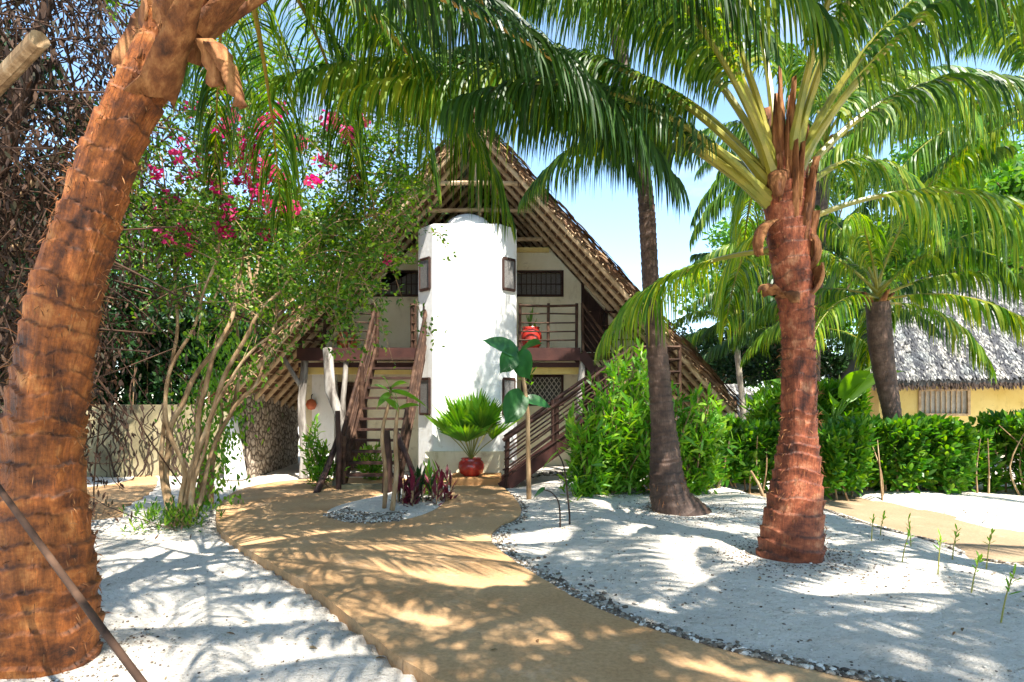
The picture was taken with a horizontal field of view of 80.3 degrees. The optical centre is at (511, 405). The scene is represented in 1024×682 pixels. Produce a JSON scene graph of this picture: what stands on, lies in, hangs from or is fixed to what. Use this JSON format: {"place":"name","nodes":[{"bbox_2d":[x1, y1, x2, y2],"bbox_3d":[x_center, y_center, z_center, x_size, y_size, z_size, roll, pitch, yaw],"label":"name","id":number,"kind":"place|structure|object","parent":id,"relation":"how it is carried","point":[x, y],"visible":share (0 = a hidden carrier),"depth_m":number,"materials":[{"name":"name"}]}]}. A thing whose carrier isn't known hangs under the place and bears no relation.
{"place":"outdoors","nodes":[
{"label":"outdoors","id":0,"kind":"place"},
{"bbox_2d":[87,475,157,519],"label":"path","id":1,"kind":"structure","parent":0,"point":[138,488],"depth_m":10.91,"materials":[{"name":"beige sand"}]},
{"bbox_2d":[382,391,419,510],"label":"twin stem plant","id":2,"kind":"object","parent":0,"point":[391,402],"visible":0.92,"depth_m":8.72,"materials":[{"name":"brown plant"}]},
{"bbox_2d":[0,427,1023,681],"bbox_3d":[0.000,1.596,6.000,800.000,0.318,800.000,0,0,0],"label":"sandy ground","id":3,"kind":"structure","parent":0,"point":[912,641],"depth_m":4.99,"materials":[{"name":"white sand"}]},
{"bbox_2d":[0,19,142,262],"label":"leafy tree","id":4,"kind":"object","parent":3,"relation":"on","point":[47,113],"visible":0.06,"depth_m":9.49,"materials":[{"name":"brown plant"}]},
{"bbox_2d":[0,484,147,681],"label":"leaning pole","id":5,"kind":"object","parent":3,"relation":"on","point":[105,633],"visible":1,"depth_m":2.87,"materials":[{"name":"wood"}]},
{"bbox_2d":[0,209,162,374],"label":"leafy tree","id":6,"kind":"object","parent":3,"relation":"on","point":[27,266],"visible":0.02,"depth_m":13.62,"materials":[{"name":"green plant"}]},
{"bbox_2d":[0,405,231,477],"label":"boundary wall","id":7,"kind":"structure","parent":3,"relation":"on","point":[136,445],"depth_m":13.88,"materials":[{"name":"beige paint"}]},
{"bbox_2d":[97,402,205,476],"bbox_3d":[-8.066,0.764,13.660,2.401,1.696,0.154,0,0,-6],"label":"climbing vine","id":8,"kind":"object","parent":7,"relation":"attached to","point":[148,450],"visible":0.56,"depth_m":13.62,"materials":[{"name":"brown plant"}]},
{"bbox_2d":[0,286,262,404],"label":"tall hedge","id":9,"kind":"object","parent":3,"relation":"on","point":[149,375],"visible":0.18,"depth_m":14.59,"materials":[{"name":"green plant"}]},
{"bbox_2d":[0,0,269,538],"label":"dry thicket","id":10,"kind":"object","parent":3,"relation":"on","point":[23,62],"visible":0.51,"depth_m":6.85,"materials":[{"name":"brown plant"}]},
{"bbox_2d":[97,274,195,395],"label":"leafy tree","id":11,"kind":"object","parent":3,"relation":"on","point":[125,354],"visible":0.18,"depth_m":14.34,"materials":[{"name":"green plant"}]},
{"bbox_2d":[110,193,275,304],"bbox_3d":[-11.348,-2.691,20.918,6.434,8.610,5.490,0,0,-38],"label":"leafy tree","id":12,"kind":"object","parent":3,"relation":"on","point":[144,239],"visible":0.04,"depth_m":19.74,"materials":[{"name":"green plant"}]},
{"bbox_2d":[149,269,283,511],"bbox_3d":[-4.586,0.038,9.489,1.898,4.459,1.455,0,0,0],"label":"climbing shrub","id":13,"kind":"object","parent":3,"relation":"on","point":[210,491],"visible":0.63,"depth_m":9.47,"materials":[{"name":"green plant"}]},
{"bbox_2d":[25,520,415,681],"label":"litter","id":14,"kind":"object","parent":3,"relation":"on","point":[212,610],"visible":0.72,"depth_m":4.80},
{"bbox_2d":[182,263,283,366],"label":"leafy tree","id":15,"kind":"object","parent":3,"relation":"on","point":[218,295],"visible":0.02,"depth_m":27.68,"materials":[{"name":"green plant"}]},
{"bbox_2d":[224,418,246,479],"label":"buttress","id":16,"kind":"structure","parent":3,"relation":"on","point":[240,468],"depth_m":13.00,"materials":[{"name":"white paint"}]},
{"bbox_2d":[122,179,359,337],"bbox_3d":[-7.792,-2.729,18.960,6.816,8.678,6.398,0,0,0],"label":"leafy tree","id":17,"kind":"object","parent":3,"relation":"on","point":[248,275],"visible":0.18,"depth_m":18.30,"materials":[{"name":"green plant"}]},
{"bbox_2d":[204,297,278,336],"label":"leafy tree","id":18,"kind":"object","parent":3,"relation":"on","point":[212,307],"visible":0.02,"depth_m":18.40,"materials":[{"name":"green plant"}]},
{"bbox_2d":[232,393,298,479],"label":"stone wall","id":19,"kind":"structure","parent":3,"relation":"on","point":[277,449],"depth_m":14.60,"materials":[{"name":"beige stone"}]},
{"bbox_2d":[88,0,456,535],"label":"bougainvillea","id":20,"kind":"object","parent":3,"relation":"on","point":[304,257],"visible":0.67,"depth_m":7.69,"materials":[{"name":"green plant"}]},
{"bbox_2d":[353,442,393,479],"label":"leafy plant","id":21,"kind":"object","parent":3,"relation":"on","point":[373,468],"visible":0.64,"depth_m":12.82,"materials":[{"name":"green plant"}]},
{"bbox_2d":[0,0,851,679],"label":"coconut palm","id":22,"kind":"object","parent":3,"relation":"on","point":[46,626],"visible":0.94,"depth_m":3.93,"materials":[{"name":"green plant"}]},
{"bbox_2d":[12,487,930,681],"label":"litter","id":23,"kind":"object","parent":3,"relation":"on","point":[176,673],"visible":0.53,"depth_m":5.66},
{"bbox_2d":[207,108,745,478],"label":"thatched house","id":24,"kind":"structure","parent":3,"relation":"on","point":[553,267],"depth_m":13.30,"materials":[{"name":"white paint"}]},
{"bbox_2d":[306,394,316,409],"bbox_3d":[-4.770,-0.083,14.420,0.260,0.381,0.260,0,0,0],"label":"wall lantern","id":25,"kind":"object","parent":24,"relation":"attached to","point":[311,403],"depth_m":14.34,"materials":[{"name":"ceramic"}]},
{"bbox_2d":[336,323,357,362],"bbox_3d":[-3.757,-1.490,13.793,0.592,1.470,0.605,0,0,-23],"label":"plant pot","id":26,"kind":"object","parent":24,"relation":"on","point":[342,344],"visible":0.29,"depth_m":13.63,"materials":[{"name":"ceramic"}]},
{"bbox_2d":[337,382,366,468],"bbox_3d":[-3.931,0.490,14.870,0.788,2.120,0.200,0,0,0],"label":"door","id":27,"kind":"structure","parent":24,"relation":"in","point":[363,434],"depth_m":14.90,"materials":[{"name":"red wood"}]},
{"bbox_2d":[367,270,417,296],"bbox_3d":[-2.869,-2.972,14.850,1.401,0.642,0.160,0,0,0],"label":"window","id":28,"kind":"structure","parent":24,"relation":"in","point":[410,281],"depth_m":14.90,"materials":[{"name":"black wood"}]},
{"bbox_2d":[521,308,541,384],"bbox_3d":[0.375,-1.320,13.625,0.825,1.931,0.739,0,0,-30],"label":"plant pot","id":29,"kind":"object","parent":24,"relation":"on","point":[531,335],"visible":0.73,"depth_m":13.44,"materials":[{"name":"ceramic"}]},
{"bbox_2d":[517,270,563,296],"bbox_3d":[0.613,-2.972,14.850,1.289,0.642,0.160,0,0,0],"label":"window","id":30,"kind":"structure","parent":24,"relation":"in","point":[528,285],"depth_m":14.90,"materials":[{"name":"black wood"}]},
{"bbox_2d":[521,375,563,405],"bbox_3d":[0.740,-0.370,14.850,1.035,0.757,0.160,0,0,0],"label":"window","id":31,"kind":"structure","parent":24,"relation":"in","point":[548,387],"depth_m":14.86,"materials":[{"name":"black wood"}]},
{"bbox_2d":[577,380,595,416],"bbox_3d":[1.942,0.465,14.870,0.695,2.170,0.200,0,0,0],"label":"door","id":32,"kind":"structure","parent":24,"relation":"in","point":[591,390],"depth_m":14.90,"materials":[{"name":"red wood"}]},
{"bbox_2d":[581,282,607,351],"bbox_3d":[2.012,-2.225,14.870,0.649,1.850,0.200,0,0,0],"label":"door","id":33,"kind":"structure","parent":24,"relation":"in","point":[593,307],"depth_m":14.90,"materials":[{"name":"red wood"}]},
{"bbox_2d":[482,337,550,499],"bbox_3d":[0.134,0.218,10.117,1.234,2.764,0.612,0,0,-28],"label":"broad leaf plant","id":34,"kind":"object","parent":3,"relation":"on","point":[517,402],"visible":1,"depth_m":10.10,"materials":[{"name":"green plant"}]},
{"bbox_2d":[533,487,560,527],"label":"young plant","id":35,"kind":"object","parent":3,"relation":"on","point":[540,490],"visible":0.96,"depth_m":7.59,"materials":[{"name":"green plant"}]},
{"bbox_2d":[531,471,572,478],"bbox_3d":[0.859,1.513,12.964,1.096,0.216,0.563,0,0,0],"label":"stone heap","id":36,"kind":"object","parent":3,"relation":"on","point":[542,473],"visible":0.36,"depth_m":12.81,"materials":[{"name":"grey stone"}]},
{"bbox_2d":[542,450,570,524],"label":"young plant","id":37,"kind":"object","parent":3,"relation":"on","point":[565,481],"visible":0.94,"depth_m":7.69,"materials":[{"name":"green plant"}]},
{"bbox_2d":[103,475,1020,679],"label":"fallen leaves","id":38,"kind":"object","parent":3,"relation":"on","point":[953,633],"visible":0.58,"depth_m":4.98,"materials":[{"name":"brown plant"}]},
{"bbox_2d":[498,303,682,488],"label":"wooden staircase","id":39,"kind":"structure","parent":3,"relation":"on","point":[514,476],"depth_m":11.72,"materials":[{"name":"red wood"}]},
{"bbox_2d":[340,0,898,515],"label":"coconut palm","id":40,"kind":"object","parent":3,"relation":"on","point":[670,494],"visible":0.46,"depth_m":8.37,"materials":[{"name":"brown plant"}]},
{"bbox_2d":[268,0,1023,563],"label":"coconut palm","id":41,"kind":"object","parent":3,"relation":"on","point":[778,176],"visible":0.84,"depth_m":5.80,"materials":[{"name":"green plant"}]},
{"bbox_2d":[557,337,748,501],"bbox_3d":[2.309,0.303,10.203,3.229,2.989,1.682,0,0,0],"label":"leafy shrub","id":42,"kind":"object","parent":3,"relation":"on","point":[610,455],"visible":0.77,"depth_m":10.02,"materials":[{"name":"green plant"}]},
{"bbox_2d":[491,493,911,681],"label":"pebble edging","id":43,"kind":"object","parent":3,"relation":"on","point":[738,648],"visible":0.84,"depth_m":4.36,"materials":[{"name":"grey stone"}]},
{"bbox_2d":[675,384,753,419],"bbox_3d":[7.433,0.408,22.168,4.100,2.384,3.664,0,0,0],"label":"thatched hut","id":44,"kind":"object","parent":3,"relation":"on","point":[733,388],"visible":0.1,"depth_m":21.67,"materials":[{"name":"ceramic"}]},
{"bbox_2d":[669,317,776,391],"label":"leafy tree","id":45,"kind":"object","parent":3,"relation":"on","point":[724,369],"visible":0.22,"depth_m":24.74,"materials":[{"name":"green plant"}]},
{"bbox_2d":[717,440,729,487],"bbox_3d":[3.782,1.106,10.893,0.304,1.062,0.059,0,0,0],"label":"stake","id":46,"kind":"object","parent":3,"relation":"on","point":[724,465],"visible":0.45,"depth_m":10.88,"materials":[{"name":"beige plant"}]},
{"bbox_2d":[676,410,779,493],"bbox_3d":[3.967,0.826,11.284,2.095,1.564,1.771,0,0,0],"label":"hedge","id":47,"kind":"object","parent":3,"relation":"on","point":[758,438],"visible":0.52,"depth_m":10.96,"materials":[{"name":"green plant"}]},
{"bbox_2d":[672,268,825,421],"bbox_3d":[7.085,-1.671,18.994,4.679,6.551,5.084,0,0,0],"label":"coconut palm","id":48,"kind":"object","parent":3,"relation":"on","point":[699,314],"visible":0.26,"depth_m":18.92,"materials":[{"name":"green plant"}]},
{"bbox_2d":[750,470,764,496],"bbox_3d":[4.276,1.384,10.557,0.276,0.510,0.063,0,0,0],"label":"stake","id":49,"kind":"object","parent":3,"relation":"on","point":[758,484],"visible":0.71,"depth_m":10.54,"materials":[{"name":"beige wood"}]},
{"bbox_2d":[667,216,879,383],"bbox_3d":[10.824,-3.222,25.617,7.919,9.677,9.125,0,0,0],"label":"leafy tree","id":50,"kind":"object","parent":3,"relation":"on","point":[722,233],"visible":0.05,"depth_m":25.64,"materials":[{"name":"green plant"}]},
{"bbox_2d":[533,492,1023,679],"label":"litter","id":51,"kind":"object","parent":3,"relation":"on","point":[983,666],"visible":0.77,"depth_m":5.29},
{"bbox_2d":[723,317,857,389],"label":"leafy tree","id":52,"kind":"object","parent":3,"relation":"on","point":[852,325],"visible":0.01,"depth_m":36.99,"materials":[{"name":"green plant"}]},
{"bbox_2d":[740,317,856,385],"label":"leafy tree","id":53,"kind":"object","parent":3,"relation":"on","point":[832,365],"visible":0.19,"depth_m":22.66,"materials":[{"name":"green plant"}]},
{"bbox_2d":[739,375,874,427],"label":"bush","id":54,"kind":"object","parent":3,"relation":"on","point":[762,400],"visible":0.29,"depth_m":13.04,"materials":[{"name":"green plant"}]},
{"bbox_2d":[687,199,943,376],"bbox_3d":[7.722,-1.567,16.252,5.876,6.488,5.792,0,0,-35],"label":"coconut palm","id":55,"kind":"object","parent":3,"relation":"on","point":[847,341],"visible":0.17,"depth_m":15.74,"materials":[{"name":"green plant"}]},
{"bbox_2d":[725,169,929,327],"bbox_3d":[11.230,-3.319,22.514,7.117,9.890,6.609,0,0,35],"label":"leafy tree","id":56,"kind":"object","parent":3,"relation":"on","point":[888,273],"visible":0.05,"depth_m":21.15,"materials":[{"name":"green plant"}]},
{"bbox_2d":[651,5,1015,381],"bbox_3d":[7.843,-4.355,15.468,7.836,11.934,7.946,0,0,44],"label":"coconut palm","id":57,"kind":"object","parent":3,"relation":"on","point":[713,207],"visible":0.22,"depth_m":15.41,"materials":[{"name":"green plant"}]},
{"bbox_2d":[766,366,902,422],"bbox_3d":[6.503,0.366,12.593,2.610,2.469,2.842,0,0,0],"label":"banana plant","id":58,"kind":"object","parent":3,"relation":"on","point":[853,385],"visible":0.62,"depth_m":12.23,"materials":[{"name":"green plant"}]},
{"bbox_2d":[692,128,1023,486],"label":"coconut palm","id":59,"kind":"object","parent":3,"relation":"on","point":[878,317],"visible":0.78,"depth_m":10.64,"materials":[{"name":"green plant"}]},
{"bbox_2d":[869,514,877,540],"bbox_3d":[3.907,1.327,6.564,0.080,0.326,0.114,0,0,-22],"label":"sprout","id":60,"kind":"object","parent":3,"relation":"on","point":[873,519],"visible":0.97,"depth_m":6.57,"materials":[{"name":"green plant"}]},
{"bbox_2d":[879,510,886,535],"bbox_3d":[4.219,1.346,6.895,0.080,0.323,0.119,0,0,-25],"label":"sprout","id":61,"kind":"object","parent":3,"relation":"on","point":[883,518],"visible":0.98,"depth_m":6.89,"materials":[{"name":"green plant"}]},
{"bbox_2d":[902,523,917,561],"bbox_3d":[3.756,1.310,5.724,0.131,0.396,0.120,0,0,45],"label":"sprout","id":62,"kind":"object","parent":3,"relation":"on","point":[908,533],"visible":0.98,"depth_m":5.72,"materials":[{"name":"green plant"}]},
{"bbox_2d":[907,513,912,546],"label":"sprout","id":63,"kind":"object","parent":3,"relation":"on","point":[908,526],"visible":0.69,"depth_m":6.32,"materials":[{"name":"green plant"}]},
{"bbox_2d":[818,410,1007,500],"bbox_3d":[6.779,0.849,10.738,3.171,1.530,1.930,0,0,0],"label":"hedge","id":64,"kind":"object","parent":3,"relation":"on","point":[936,453],"visible":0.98,"depth_m":10.16,"materials":[{"name":"green plant"}]},
{"bbox_2d":[848,219,989,321],"bbox_3d":[18.594,-3.757,26.606,8.577,10.763,7.642,0,0,-45],"label":"leafy tree","id":65,"kind":"object","parent":3,"relation":"on","point":[915,240],"visible":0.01,"depth_m":25.67,"materials":[{"name":"green plant"}]},
{"bbox_2d":[819,0,1023,248],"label":"coconut palm","id":66,"kind":"object","parent":3,"relation":"on","point":[845,145],"visible":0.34,"depth_m":9.96,"materials":[{"name":"green plant"}]},
{"bbox_2d":[824,508,1023,564],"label":"pebble edging","id":67,"kind":"object","parent":3,"relation":"on","point":[957,549],"visible":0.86,"depth_m":6.80,"materials":[{"name":"grey stone"}]},
{"bbox_2d":[827,276,1023,452],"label":"cottage","id":68,"kind":"structure","parent":3,"relation":"on","point":[937,379],"depth_m":18.88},
{"bbox_2d":[918,389,970,415],"bbox_3d":[13.579,-0.100,19.094,1.390,0.840,0.160,0,0,18],"label":"window","id":69,"kind":"structure","parent":68,"relation":"in","point":[931,402],"depth_m":19.09,"materials":[{"name":"beige wood"}]},
{"bbox_2d":[933,529,946,574],"bbox_3d":[3.774,1.299,5.329,0.101,0.432,0.115,0,0,17],"label":"sprout","id":70,"kind":"object","parent":3,"relation":"on","point":[940,538],"visible":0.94,"depth_m":5.32,"materials":[{"name":"green plant"}]},
{"bbox_2d":[878,93,1023,278],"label":"leafy tree","id":71,"kind":"object","parent":3,"relation":"on","point":[903,157],"visible":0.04,"depth_m":20.89,"materials":[{"name":"green plant"}]},
{"bbox_2d":[950,524,960,559],"bbox_3d":[4.252,1.311,5.795,0.108,0.381,0.113,0,0,-22],"label":"sprout","id":72,"kind":"object","parent":3,"relation":"on","point":[955,534],"visible":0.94,"depth_m":5.79,"materials":[{"name":"green plant"}]},
{"bbox_2d":[971,550,984,592],"bbox_3d":[3.640,1.315,4.746,0.088,0.360,0.122,0,0,43],"label":"sprout","id":73,"kind":"object","parent":3,"relation":"on","point":[979,558],"visible":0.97,"depth_m":4.75,"materials":[{"name":"green plant"}]},
{"bbox_2d":[942,139,1023,290],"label":"leafy tree","id":74,"kind":"object","parent":3,"relation":"on","point":[1010,181],"visible":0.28,"depth_m":13.06,"materials":[{"name":"green plant"}]},
{"bbox_2d":[983,528,996,568],"bbox_3d":[4.311,1.304,5.470,0.110,0.408,0.077,0,0,24],"label":"sprout","id":75,"kind":"object","parent":3,"relation":"on","point":[990,535],"visible":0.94,"depth_m":5.47,"materials":[{"name":"green plant"}]},
{"bbox_2d":[968,408,1023,495],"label":"bush","id":76,"kind":"object","parent":3,"relation":"on","point":[1008,438],"visible":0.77,"depth_m":10.29,"materials":[{"name":"green plant"}]},
{"bbox_2d":[1000,563,1021,622],"bbox_3d":[3.355,1.274,4.075,0.136,0.430,0.132,0,0,34],"label":"sprout","id":77,"kind":"object","parent":3,"relation":"on","point":[1011,577],"visible":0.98,"depth_m":4.08,"materials":[{"name":"green plant"}]},
{"bbox_2d":[0,0,1023,404],"label":"sky","id":78,"kind":"structure","parent":0,"point":[611,218],"materials":[{"name":"blue"}]},
{"bbox_2d":[216,478,865,681],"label":"path","id":79,"kind":"structure","parent":0,"point":[448,591],"depth_m":4.92,"materials":[{"name":"beige sand"}]},
{"bbox_2d":[297,413,350,487],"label":"leafy plant","id":80,"kind":"object","parent":79,"relation":"on","point":[316,461],"visible":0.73,"depth_m":11.50,"materials":[{"name":"green plant"}]},
{"bbox_2d":[323,347,347,485],"bbox_3d":[-3.570,0.217,12.098,0.689,2.788,0.325,0,0,39],"label":"driftwood log","id":81,"kind":"object","parent":79,"relation":"on","point":[330,388],"visible":0.5,"depth_m":12.03,"materials":[{"name":"white wood"}]},
{"bbox_2d":[313,305,426,492],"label":"wooden staircase","id":82,"kind":"structure","parent":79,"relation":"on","point":[341,445],"depth_m":11.95,"materials":[{"name":"brown wood"}]},
{"bbox_2d":[327,483,449,521],"bbox_3d":[-1.913,1.522,10.208,1.651,0.082,4.132,0,0,0],"label":"planting bed","id":83,"kind":"object","parent":79,"relation":"on","point":[372,504],"visible":0.44,"depth_m":9.05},
{"bbox_2d":[323,507,407,523],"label":"gravel","id":84,"kind":"structure","parent":83,"relation":"on","point":[398,517],"depth_m":8.43,"materials":[{"name":"grey gravel"}]},
{"bbox_2d":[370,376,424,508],"bbox_3d":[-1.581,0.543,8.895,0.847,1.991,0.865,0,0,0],"label":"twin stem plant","id":85,"kind":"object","parent":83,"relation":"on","point":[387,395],"visible":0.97,"depth_m":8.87,"materials":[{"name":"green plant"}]},
{"bbox_2d":[392,465,430,506],"bbox_3d":[-1.582,1.483,9.271,0.770,1.149,0.694,0,0,20],"label":"cordyline","id":86,"kind":"object","parent":83,"relation":"on","point":[410,493],"visible":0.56,"depth_m":9.23,"materials":[{"name":"purple plant"}]},
{"bbox_2d":[390,463,443,501],"bbox_3d":[-1.496,1.482,9.595,0.961,1.114,0.970,0,0,0],"label":"cordyline","id":87,"kind":"object","parent":83,"relation":"on","point":[422,483],"visible":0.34,"depth_m":9.59,"materials":[{"name":"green plant"}]},
{"bbox_2d":[421,459,445,494],"bbox_3d":[-1.475,1.471,10.367,0.783,1.171,0.717,0,0,0],"label":"cordyline","id":88,"kind":"object","parent":83,"relation":"on","point":[429,474],"visible":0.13,"depth_m":10.33,"materials":[{"name":"green plant"}]},
{"bbox_2d":[421,461,459,504],"bbox_3d":[-1.143,1.467,9.827,0.928,1.168,1.048,0,0,-26],"label":"cordyline","id":89,"kind":"object","parent":83,"relation":"on","point":[445,492],"visible":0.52,"depth_m":9.88,"materials":[{"name":"purple plant"}]},
{"bbox_2d":[448,473,500,484],"bbox_3d":[-0.737,1.515,12.440,1.021,0.170,1.080,0,0,0],"label":"step","id":90,"kind":"object","parent":79,"relation":"on","point":[488,479],"visible":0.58,"depth_m":11.90,"materials":[{"name":"concrete"}]},
{"bbox_2d":[424,388,521,476],"bbox_3d":[-0.755,0.535,12.242,1.976,1.790,1.873,0,0,0],"label":"potted plant","id":91,"kind":"object","parent":90,"relation":"on","point":[466,419],"visible":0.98,"depth_m":12.04,"materials":[{"name":"plant"}]},
{"bbox_2d":[743,489,1023,565],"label":"side path","id":92,"kind":"structure","parent":0,"point":[1006,545],"depth_m":8.02,"materials":[{"name":"beige sand"}]}
]}

